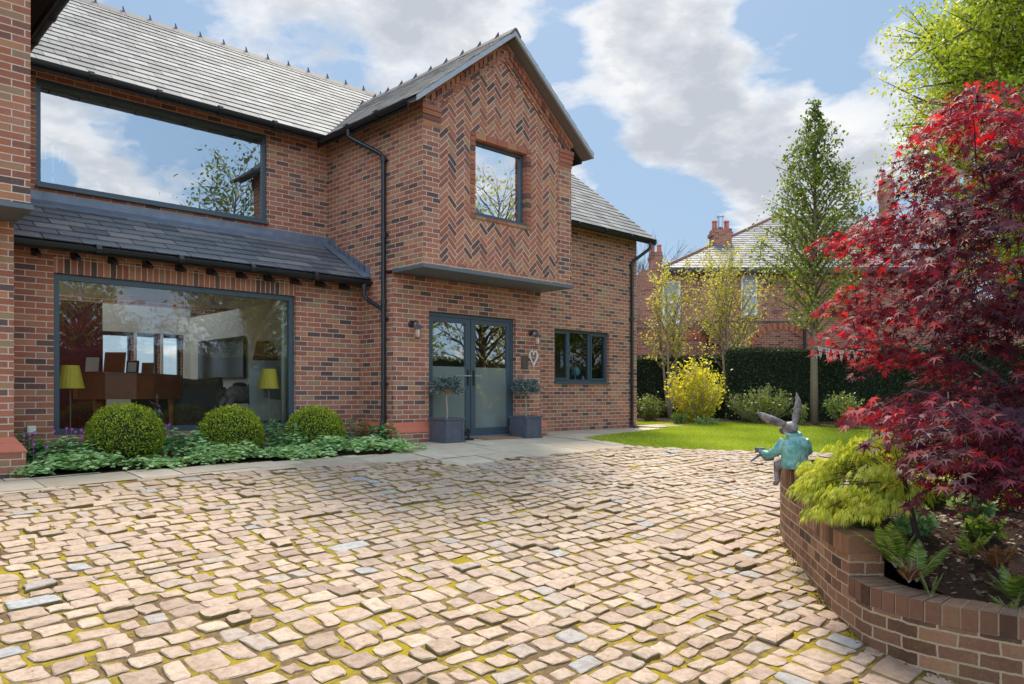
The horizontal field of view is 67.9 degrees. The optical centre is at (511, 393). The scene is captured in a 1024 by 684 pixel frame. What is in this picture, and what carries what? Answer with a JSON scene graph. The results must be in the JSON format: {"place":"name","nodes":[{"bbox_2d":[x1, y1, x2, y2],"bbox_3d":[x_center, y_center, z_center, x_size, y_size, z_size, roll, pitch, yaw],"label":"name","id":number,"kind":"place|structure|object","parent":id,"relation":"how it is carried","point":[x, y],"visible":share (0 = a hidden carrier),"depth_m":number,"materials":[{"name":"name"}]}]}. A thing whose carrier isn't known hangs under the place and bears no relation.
{"place":"outdoors","nodes":[
{"label":"outdoors","id":0,"kind":"place"},
{"bbox_2d":[1,442,392,479],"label":"soil","id":1,"kind":"structure","parent":0,"point":[250,459],"depth_m":9.36,"materials":[{"name":"brown soil"}]},
{"bbox_2d":[82,401,168,467],"bbox_3d":[-4.666,0.530,9.190,0.965,0.893,0.935,0,0,-44],"label":"box ball","id":2,"kind":"object","parent":1,"relation":"on","point":[128,432],"visible":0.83,"depth_m":8.95,"materials":[{"name":"green plant"}]},
{"bbox_2d":[7,418,426,475],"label":"geraniums","id":3,"kind":"object","parent":1,"relation":"on","point":[73,457],"visible":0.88,"depth_m":9.41,"materials":[{"name":"green plant"}]},
{"bbox_2d":[196,403,265,455],"bbox_3d":[-3.736,0.549,10.107,0.899,0.843,0.896,0,0,-44],"label":"box ball","id":4,"kind":"object","parent":1,"relation":"on","point":[223,425],"visible":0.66,"depth_m":9.87,"materials":[{"name":"green plant"}]},
{"bbox_2d":[282,405,346,450],"bbox_3d":[-2.858,0.575,11.031,0.913,0.841,0.898,0,0,-44],"label":"box ball","id":5,"kind":"object","parent":1,"relation":"on","point":[318,421],"visible":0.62,"depth_m":10.79,"materials":[{"name":"green plant"}]},
{"bbox_2d":[0,427,658,493],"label":"path","id":6,"kind":"structure","parent":0,"point":[468,449],"depth_m":10.23,"materials":[{"name":"grey concrete"}]},
{"bbox_2d":[428,417,465,442],"bbox_3d":[-1.029,0.569,12.002,0.422,0.380,0.422,0,0,-44],"label":"planter","id":7,"kind":"object","parent":6,"relation":"on","point":[446,430],"visible":1,"depth_m":11.86,"materials":[{"name":"metal"}]},
{"bbox_2d":[428,373,467,417],"bbox_3d":[-1.050,0.065,12.012,0.601,0.791,0.603,0,0,-44],"label":"potted standard bay tree","id":8,"kind":"object","parent":7,"relation":"on","point":[446,386],"visible":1,"depth_m":11.92,"materials":[{"name":"green plant"}]},
{"bbox_2d":[464,428,473,439],"bbox_3d":[-0.805,0.656,12.345,0.335,0.203,0.200,0,0,-44],"label":"boot scraper","id":9,"kind":"object","parent":6,"relation":"on","point":[466,433],"visible":0.31,"depth_m":12.38,"materials":[{"name":"black metal"}]},
{"bbox_2d":[474,436,520,439],"bbox_3d":[-0.288,0.747,12.861,0.800,0.018,0.460,0,0,-44],"label":"doormat","id":10,"kind":"object","parent":6,"relation":"on","point":[496,437],"visible":0.86,"depth_m":12.80,"materials":[{"name":"brown fabric"}]},
{"bbox_2d":[509,415,542,437],"bbox_3d":[0.242,0.574,13.277,0.422,0.380,0.422,0,0,-44],"label":"planter","id":11,"kind":"object","parent":6,"relation":"on","point":[524,426],"visible":0.94,"depth_m":13.14,"materials":[{"name":"metal"}]},
{"bbox_2d":[509,377,543,415],"bbox_3d":[0.260,0.074,13.315,0.604,0.780,0.594,0,0,-21],"label":"potted standard bay tree","id":12,"kind":"object","parent":11,"relation":"on","point":[524,387],"visible":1,"depth_m":13.16,"materials":[{"name":"green plant"}]},
{"bbox_2d":[0,446,954,683],"bbox_3d":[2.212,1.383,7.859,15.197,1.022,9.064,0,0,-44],"label":"driveway","id":13,"kind":"structure","parent":0,"point":[79,593],"depth_m":5.51,"materials":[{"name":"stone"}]},
{"bbox_2d":[7,482,792,674],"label":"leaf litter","id":14,"kind":"object","parent":13,"relation":"on","point":[426,497],"visible":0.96,"depth_m":5.43,"materials":[{"name":"brown plant"}]},
{"bbox_2d":[770,525,957,683],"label":"moss tufts","id":15,"kind":"object","parent":13,"relation":"on","point":[824,602],"visible":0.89,"depth_m":5.48,"materials":[{"name":"green plant"}]},
{"bbox_2d":[39,426,957,594],"bbox_3d":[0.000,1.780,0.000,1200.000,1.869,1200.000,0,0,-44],"label":"ground","id":16,"kind":"structure","parent":0,"point":[891,572],"depth_m":6.46,"materials":[{"name":"black soil"}]},
{"bbox_2d":[0,0,656,479],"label":"brick house","id":17,"kind":"structure","parent":16,"relation":"on","point":[466,218],"depth_m":12.16,"materials":[{"name":"red brick"}]},
{"bbox_2d":[26,426,35,434],"bbox_3d":[-5.736,0.435,9.066,0.090,0.100,0.058,0,0,-44],"label":"outdoor socket","id":18,"kind":"object","parent":17,"relation":"attached to","point":[29,429],"visible":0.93,"depth_m":9.04,"materials":[{"name":"white paint"}]},
{"bbox_2d":[41,145,64,182],"bbox_3d":[-6.339,-3.088,10.487,0.137,0.690,0.278,0,0,22],"label":"candelabrum","id":19,"kind":"object","parent":17,"relation":"on","point":[52,174],"visible":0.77,"depth_m":10.48,"materials":[{"name":"silver metal"}]},
{"bbox_2d":[59,365,84,428],"bbox_3d":[-5.776,0.179,9.932,0.332,1.098,0.332,0,0,-44],"label":"floor lamp","id":20,"kind":"object","parent":17,"relation":"on","point":[70,376],"visible":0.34,"depth_m":9.83,"materials":[{"name":"yellow fabric"}]},
{"bbox_2d":[41,162,122,194],"bbox_3d":[-7.687,-3.300,13.019,1.900,1.200,0.048,0,0,-44],"label":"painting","id":21,"kind":"object","parent":17,"relation":"attached to","point":[78,178],"visible":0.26,"depth_m":13.20,"materials":[{"name":"metal"}]},
{"bbox_2d":[90,182,105,191],"bbox_3d":[-5.942,-2.890,10.900,0.230,0.295,0.227,0,0,-44],"label":"ginger jar","id":22,"kind":"object","parent":17,"relation":"on","point":[97,186],"visible":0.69,"depth_m":10.85,"materials":[{"name":"white ceramic"}]},
{"bbox_2d":[103,332,130,360],"bbox_3d":[-8.528,-0.750,16.326,0.600,1.100,0.070,0,0,-44],"label":"window","id":23,"kind":"structure","parent":17,"relation":"in","point":[113,334],"depth_m":16.48,"materials":[{"name":"grey glass"}]},
{"bbox_2d":[73,372,182,425],"bbox_3d":[-6.636,0.197,12.765,1.469,1.062,1.871,0,0,-2],"label":"grand piano","id":24,"kind":"object","parent":17,"relation":"on","point":[100,388],"visible":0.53,"depth_m":12.09,"materials":[{"name":"brown wood"}]},
{"bbox_2d":[83,356,101,371],"bbox_3d":[-6.962,-0.483,12.621,0.280,0.301,0.072,0,0,0],"label":"picture frame","id":25,"kind":"object","parent":24,"relation":"on","point":[92,363],"visible":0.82,"depth_m":12.60,"materials":[{"name":"grey leather"}]},
{"bbox_2d":[103,352,125,372],"bbox_3d":[-6.606,-0.511,12.631,0.340,0.360,0.092,0,0,0],"label":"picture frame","id":26,"kind":"object","parent":24,"relation":"on","point":[114,361],"visible":0.82,"depth_m":12.62,"materials":[{"name":"brown wood"}]},
{"bbox_2d":[126,361,138,372],"bbox_3d":[-6.350,-0.443,12.715,0.200,0.222,0.060,0,0,0],"label":"picture frame","id":27,"kind":"object","parent":24,"relation":"on","point":[132,366],"visible":0.82,"depth_m":12.70,"materials":[{"name":"purple leather"}]},
{"bbox_2d":[141,363,153,372],"bbox_3d":[-6.141,-0.428,12.813,0.200,0.191,0.046,0,0,0],"label":"picture frame","id":28,"kind":"object","parent":24,"relation":"on","point":[147,367],"visible":0.82,"depth_m":12.80,"materials":[{"name":"brown wood"}]},
{"bbox_2d":[137,334,156,373],"bbox_3d":[-8.090,-0.750,16.751,0.480,1.100,0.070,0,0,-44],"label":"window","id":29,"kind":"structure","parent":17,"relation":"in","point":[138,335],"depth_m":16.87,"materials":[{"name":"grey glass"}]},
{"bbox_2d":[35,78,268,224],"bbox_3d":[-5.119,-3.447,11.134,3.240,1.455,0.180,0,0,-44],"label":"window","id":30,"kind":"structure","parent":17,"relation":"in","point":[262,220],"depth_m":10.96,"materials":[{"name":"grey metal"}]},
{"bbox_2d":[163,336,179,374],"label":"window","id":31,"kind":"structure","parent":17,"relation":"in","point":[174,337],"depth_m":17.22,"materials":[{"name":"grey glass"}]},
{"bbox_2d":[54,273,293,434],"bbox_3d":[-4.493,-0.485,10.445,3.220,1.990,0.070,0,0,-44],"label":"window","id":32,"kind":"structure","parent":17,"relation":"in","point":[57,276],"depth_m":10.29,"materials":[{"name":"grey metal"}]},
{"bbox_2d":[131,377,233,425],"bbox_3d":[-6.102,0.156,14.160,1.600,0.944,0.880,0,0,-4],"label":"sofa","id":33,"kind":"object","parent":17,"relation":"on","point":[195,403],"visible":0.42,"depth_m":13.78,"materials":[{"name":"fabric"}]},
{"bbox_2d":[191,200,204,208],"bbox_3d":[-4.914,-2.890,11.897,0.230,0.295,0.227,0,0,-44],"label":"ginger jar","id":34,"kind":"object","parent":17,"relation":"on","point":[198,204],"visible":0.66,"depth_m":11.84,"materials":[{"name":"white ceramic"}]},
{"bbox_2d":[198,336,245,378],"bbox_3d":[-6.103,-0.730,15.905,0.046,0.840,2.282,0,0,-44],"label":"television","id":35,"kind":"object","parent":17,"relation":"attached to","point":[223,358],"visible":0.86,"depth_m":15.78,"materials":[{"name":"black plastic"}]},
{"bbox_2d":[202,382,271,422],"bbox_3d":[-4.750,0.065,13.300,0.324,1.170,1.417,0,0,26],"label":"armchair","id":36,"kind":"object","parent":17,"relation":"on","point":[237,392],"visible":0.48,"depth_m":13.05,"materials":[{"name":"grey fabric"}]},
{"bbox_2d":[236,186,253,215],"bbox_3d":[-4.378,-3.071,12.445,0.278,0.656,0.137,0,0,-20],"label":"candelabrum","id":37,"kind":"object","parent":17,"relation":"on","point":[245,209],"visible":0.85,"depth_m":12.43,"materials":[{"name":"silver metal"}]},
{"bbox_2d":[252,341,277,422],"bbox_3d":[-4.543,-0.116,13.986,0.443,1.688,0.443,0,0,-44],"label":"floor lamp","id":38,"kind":"object","parent":17,"relation":"on","point":[265,350],"visible":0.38,"depth_m":13.83,"materials":[{"name":"fabric"}]},
{"bbox_2d":[249,361,286,422],"bbox_3d":[-3.811,0.093,12.522,0.680,1.270,0.760,0,0,21],"label":"armchair","id":39,"kind":"object","parent":17,"relation":"on","point":[258,402],"visible":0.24,"depth_m":12.24,"materials":[{"name":"grey fabric"}]},
{"bbox_2d":[257,369,279,422],"bbox_3d":[-3.737,0.174,11.674,0.332,1.108,0.332,0,0,-44],"label":"floor lamp","id":40,"kind":"object","parent":17,"relation":"on","point":[268,379],"visible":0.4,"depth_m":11.57,"materials":[{"name":"yellow fabric"}]},
{"bbox_2d":[408,320,422,338],"bbox_3d":[-1.487,-1.000,11.778,0.180,0.290,0.264,0,0,-44],"label":"wall lantern","id":41,"kind":"object","parent":17,"relation":"attached to","point":[417,326],"depth_m":11.73,"materials":[{"name":"black metal"}]},
{"bbox_2d":[429,316,471,431],"bbox_3d":[-1.012,-0.278,12.524,0.874,1.955,0.135,0,0,-44],"label":"door","id":42,"kind":"structure","parent":17,"relation":"in","point":[459,406],"depth_m":12.62,"materials":[{"name":"grey glass"}]},
{"bbox_2d":[470,320,509,432],"bbox_3d":[-0.360,-0.278,13.157,0.914,1.955,0.135,0,0,-44],"label":"door","id":43,"kind":"structure","parent":17,"relation":"in","point":[489,387],"depth_m":13.18,"materials":[{"name":"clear glass"}]},
{"bbox_2d":[474,142,526,225],"bbox_3d":[-0.219,-3.375,12.280,1.150,1.190,0.180,0,0,-44],"label":"window","id":44,"kind":"structure","parent":17,"relation":"in","point":[498,184],"depth_m":12.36,"materials":[{"name":"clear glass"}]},
{"bbox_2d":[521,356,527,368],"bbox_3d":[0.227,-0.560,13.608,0.160,0.240,0.020,0,0,-44],"label":"wall plaque","id":45,"kind":"object","parent":17,"relation":"attached to","point":[524,362],"depth_m":13.59,"materials":[{"name":"grey metal"}]},
{"bbox_2d":[529,346,537,366],"bbox_3d":[0.386,-0.671,13.733,0.231,0.379,0.050,0,0,-44],"label":"heart wreath","id":46,"kind":"object","parent":17,"relation":"hanging from","point":[533,354],"visible":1,"depth_m":13.71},
{"bbox_2d":[528,330,541,345],"bbox_3d":[0.425,-1.010,13.634,0.180,0.290,0.264,0,0,-44],"label":"wall lantern","id":47,"kind":"object","parent":17,"relation":"attached to","point":[537,335],"depth_m":13.60,"materials":[{"name":"black metal"}]},
{"bbox_2d":[554,329,610,383],"bbox_3d":[1.478,-0.777,16.275,1.810,1.135,0.180,0,0,-44],"label":"window","id":48,"kind":"structure","parent":17,"relation":"in","point":[589,380],"depth_m":16.48,"materials":[{"name":"grey metal"}]},
{"bbox_2d":[637,235,695,273],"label":"bare tree","id":49,"kind":"object","parent":16,"relation":"on","point":[640,270],"visible":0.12,"depth_m":40.81,"materials":[{"name":"brown plant"}]},
{"bbox_2d":[637,215,930,325],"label":"neighbouring house","id":50,"kind":"structure","parent":16,"relation":"on","point":[720,236],"depth_m":35.00,"materials":[{"name":"red brick"}]},
{"bbox_2d":[661,281,683,325],"bbox_3d":[7.359,-4.152,35.035,1.074,2.121,0.250,0,0,0],"label":"window","id":51,"kind":"structure","parent":50,"relation":"in","point":[669,282],"depth_m":35.11,"materials":[{"name":"white glass"}]},
{"bbox_2d":[741,275,760,317],"bbox_3d":[10.950,-4.482,35.035,0.980,2.027,0.250,0,0,0],"label":"window","id":52,"kind":"structure","parent":50,"relation":"in","point":[749,277],"depth_m":35.11,"materials":[{"name":"white glass"}]},
{"bbox_2d":[637,313,1023,358],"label":"boundary wall","id":53,"kind":"structure","parent":16,"relation":"on","point":[779,333],"depth_m":27.00,"materials":[{"name":"brick"}]},
{"bbox_2d":[780,458,1023,683],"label":"garden wall","id":54,"kind":"structure","parent":16,"relation":"on","point":[956,640],"depth_m":4.52,"materials":[{"name":"brick"}]},
{"bbox_2d":[750,393,812,485],"bbox_3d":[2.343,0.404,6.605,0.522,0.824,0.285,0,0,15],"label":"hare statue","id":55,"kind":"object","parent":54,"relation":"on","point":[793,448],"visible":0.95,"depth_m":6.52,"materials":[{"name":"teal metal"}]},
{"bbox_2d":[843,485,1023,606],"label":"planting bed","id":56,"kind":"object","parent":54,"relation":"in","point":[1016,564],"visible":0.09,"depth_m":4.83,"materials":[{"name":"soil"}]},
{"bbox_2d":[838,500,857,525],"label":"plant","id":57,"kind":"object","parent":56,"relation":"on","point":[851,513],"visible":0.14,"depth_m":5.33,"materials":[{"name":"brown plant"}]},
{"bbox_2d":[851,509,883,528],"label":"bed plant","id":58,"kind":"object","parent":56,"relation":"on","point":[870,524],"visible":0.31,"depth_m":5.25,"materials":[{"name":"green plant"}]},
{"bbox_2d":[785,429,955,581],"bbox_3d":[2.488,0.707,5.245,1.127,0.949,1.486,0,0,13],"label":"laceleaf maple","id":59,"kind":"object","parent":56,"relation":"on","point":[825,487],"visible":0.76,"depth_m":5.07,"materials":[{"name":"green plant"}]},
{"bbox_2d":[873,492,892,517],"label":"bed plant","id":60,"kind":"object","parent":56,"relation":"on","point":[888,511],"visible":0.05,"depth_m":5.55,"materials":[{"name":"green plant"}]},
{"bbox_2d":[853,522,915,567],"bbox_3d":[2.406,0.936,4.799,0.416,0.309,0.289,0,0,-23],"label":"fern","id":61,"kind":"object","parent":56,"relation":"on","point":[893,543],"visible":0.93,"depth_m":4.71,"materials":[{"name":"green plant"}]},
{"bbox_2d":[897,556,928,582],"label":"dead bracken","id":62,"kind":"object","parent":56,"relation":"on","point":[910,574],"visible":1,"depth_m":4.58,"materials":[{"name":"brown plant"}]},
{"bbox_2d":[803,79,1023,530],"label":"red maple","id":63,"kind":"object","parent":56,"relation":"on","point":[993,452],"visible":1,"depth_m":4.14,"materials":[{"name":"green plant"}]},
{"bbox_2d":[890,504,940,536],"bbox_3d":[2.767,0.875,5.196,0.307,0.243,0.269,0,0,5],"label":"bed plant","id":64,"kind":"object","parent":56,"relation":"on","point":[925,525],"visible":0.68,"depth_m":5.14,"materials":[{"name":"green plant"}]},
{"bbox_2d":[882,539,951,581],"bbox_3d":[2.475,1.015,4.664,0.257,0.250,0.348,0,0,-44],"label":"fern","id":65,"kind":"object","parent":56,"relation":"on","point":[916,556],"visible":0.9,"depth_m":4.63,"materials":[{"name":"green plant"}]},
{"bbox_2d":[920,573,942,596],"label":"fern","id":66,"kind":"object","parent":56,"relation":"on","point":[935,586],"visible":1,"depth_m":4.44,"materials":[{"name":"green plant"}]},
{"bbox_2d":[913,476,956,508],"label":"bed plant","id":67,"kind":"object","parent":56,"relation":"on","point":[940,503],"visible":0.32,"depth_m":5.97,"materials":[{"name":"green plant"}]},
{"bbox_2d":[955,530,993,557],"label":"fern","id":68,"kind":"object","parent":56,"relation":"on","point":[965,547],"visible":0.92,"depth_m":4.87,"materials":[{"name":"green plant"}]},
{"bbox_2d":[946,489,1003,519],"bbox_3d":[3.399,0.802,5.577,0.379,0.294,0.360,0,0,-44],"label":"bed plant","id":69,"kind":"object","parent":56,"relation":"on","point":[990,508],"visible":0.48,"depth_m":5.53,"materials":[{"name":"green plant"}]},
{"bbox_2d":[954,514,1008,542],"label":"bed plant","id":70,"kind":"object","parent":56,"relation":"on","point":[974,528],"visible":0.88,"depth_m":5.08,"materials":[{"name":"green plant"}]},
{"bbox_2d":[967,539,1017,572],"bbox_3d":[2.974,1.004,4.681,0.256,0.214,0.216,0,0,-23],"label":"dead bracken","id":71,"kind":"object","parent":56,"relation":"on","point":[995,559],"visible":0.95,"depth_m":4.65,"materials":[{"name":"brown plant"}]},
{"bbox_2d":[984,563,1023,602],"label":"fern","id":72,"kind":"object","parent":56,"relation":"on","point":[1011,592],"visible":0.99,"depth_m":4.36,"materials":[{"name":"green plant"}]},
{"bbox_2d":[988,594,1023,608],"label":"fern","id":73,"kind":"object","parent":56,"relation":"on","point":[1011,604],"visible":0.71,"depth_m":4.24,"materials":[{"name":"green plant"}]},
{"bbox_2d":[993,489,1022,510],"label":"bed plant","id":74,"kind":"object","parent":56,"relation":"on","point":[1008,508],"visible":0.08,"depth_m":5.86,"materials":[{"name":"green plant"}]},
{"bbox_2d":[877,173,972,312],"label":"house","id":75,"kind":"structure","parent":16,"relation":"on","point":[883,203],"depth_m":45.00,"materials":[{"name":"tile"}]},
{"bbox_2d":[92,0,1022,374],"label":"sky","id":76,"kind":"structure","parent":0,"point":[682,108],"materials":[{"name":"blue"}]},
{"bbox_2d":[571,367,579,379],"bbox_3d":[1.387,-0.435,16.605,0.217,0.310,0.211,0,0,-44],"label":"globe vase","id":77,"kind":"object","parent":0,"point":[575,372],"visible":0.9,"depth_m":16.53,"materials":[{"name":"teal glass"}]},
{"bbox_2d":[637,422,694,426],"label":"path","id":78,"kind":"structure","parent":0,"point":[658,425],"depth_m":18.17,"materials":[{"name":"beige stone"}]},
{"bbox_2d":[584,420,975,473],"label":"lawn","id":79,"kind":"structure","parent":0,"point":[714,448],"depth_m":15.48,"materials":[{"name":"green plant"}]},
{"bbox_2d":[671,411,689,423],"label":"border plant","id":80,"kind":"object","parent":79,"relation":"on","point":[676,417],"visible":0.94,"depth_m":18.82,"materials":[{"name":"green plant"}]},
{"bbox_2d":[694,416,717,424],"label":"border plant","id":81,"kind":"object","parent":79,"relation":"on","point":[699,421],"visible":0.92,"depth_m":18.77,"materials":[{"name":"green plant"}]},
{"bbox_2d":[865,0,1023,328],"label":"lime tree","id":82,"kind":"object","parent":79,"relation":"on","point":[996,52],"visible":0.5,"depth_m":15.80,"materials":[{"name":"green plant"}]},
{"bbox_2d":[637,417,982,430],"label":"border soil","id":83,"kind":"structure","parent":0,"point":[667,419],"depth_m":19.90,"materials":[{"name":"brown soil"}]},
{"bbox_2d":[637,393,668,420],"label":"pieris shrub","id":84,"kind":"object","parent":83,"relation":"on","point":[650,408],"visible":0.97,"depth_m":20.45,"materials":[{"name":"green plant"}]},
{"bbox_2d":[639,256,712,417],"bbox_3d":[4.715,-1.729,22.973,2.033,4.975,2.084,0,0,-44],"label":"young multi stem tree","id":85,"kind":"object","parent":83,"relation":"on","point":[667,331],"visible":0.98,"depth_m":22.89,"materials":[{"name":"green plant"}]},
{"bbox_2d":[637,354,726,417],"bbox_3d":[4.911,-0.175,23.490,3.568,2.150,1.086,0,0,17],"label":"hedge","id":86,"kind":"object","parent":83,"relation":"on","point":[650,377],"visible":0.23,"depth_m":23.22,"materials":[{"name":"green plant"}]},
{"bbox_2d":[663,355,731,423],"bbox_3d":[4.710,-0.089,19.406,1.700,1.918,1.666,0,0,-44],"label":"golden shrub","id":87,"kind":"object","parent":83,"relation":"on","point":[698,391],"visible":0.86,"depth_m":19.12,"materials":[{"name":"yellow plant"}]},
{"bbox_2d":[690,240,788,409],"bbox_3d":[6.724,-1.952,22.529,2.790,5.423,2.495,0,0,22],"label":"young multi stem tree","id":88,"kind":"object","parent":83,"relation":"on","point":[720,310],"visible":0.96,"depth_m":22.44,"materials":[{"name":"green plant"}]},
{"bbox_2d":[726,383,795,423],"bbox_3d":[6.345,0.252,19.432,1.901,1.059,1.670,0,0,-44],"label":"pieris shrub","id":89,"kind":"object","parent":83,"relation":"on","point":[748,413],"visible":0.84,"depth_m":19.24,"materials":[{"name":"green plant"}]},
{"bbox_2d":[788,402,808,424],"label":"pieris shrub","id":90,"kind":"object","parent":83,"relation":"on","point":[804,413],"visible":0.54,"depth_m":18.85,"materials":[{"name":"green plant"}]},
{"bbox_2d":[738,97,883,422],"bbox_3d":[7.577,-3.352,19.030,3.198,8.165,3.022,0,0,-7],"label":"ornamental pear tree","id":91,"kind":"object","parent":83,"relation":"on","point":[816,181],"visible":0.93,"depth_m":18.82,"materials":[{"name":"green plant"}]},
{"bbox_2d":[822,390,864,422],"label":"pieris shrub","id":92,"kind":"object","parent":83,"relation":"on","point":[838,408],"visible":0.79,"depth_m":18.48,"materials":[{"name":"green plant"}]},
{"bbox_2d":[724,342,1023,423],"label":"hedge","id":93,"kind":"object","parent":83,"relation":"on","point":[788,369],"visible":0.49,"depth_m":20.30,"materials":[{"name":"green plant"}]},
{"bbox_2d":[816,346,870,362],"bbox_3d":[8.326,-0.984,19.079,1.679,0.406,0.011,0,0,-16],"label":"bunting","id":94,"kind":"object","parent":93,"relation":"hanging from","point":[827,351],"visible":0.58,"depth_m":19.05,"materials":[{"name":"fabric"}]}
]}

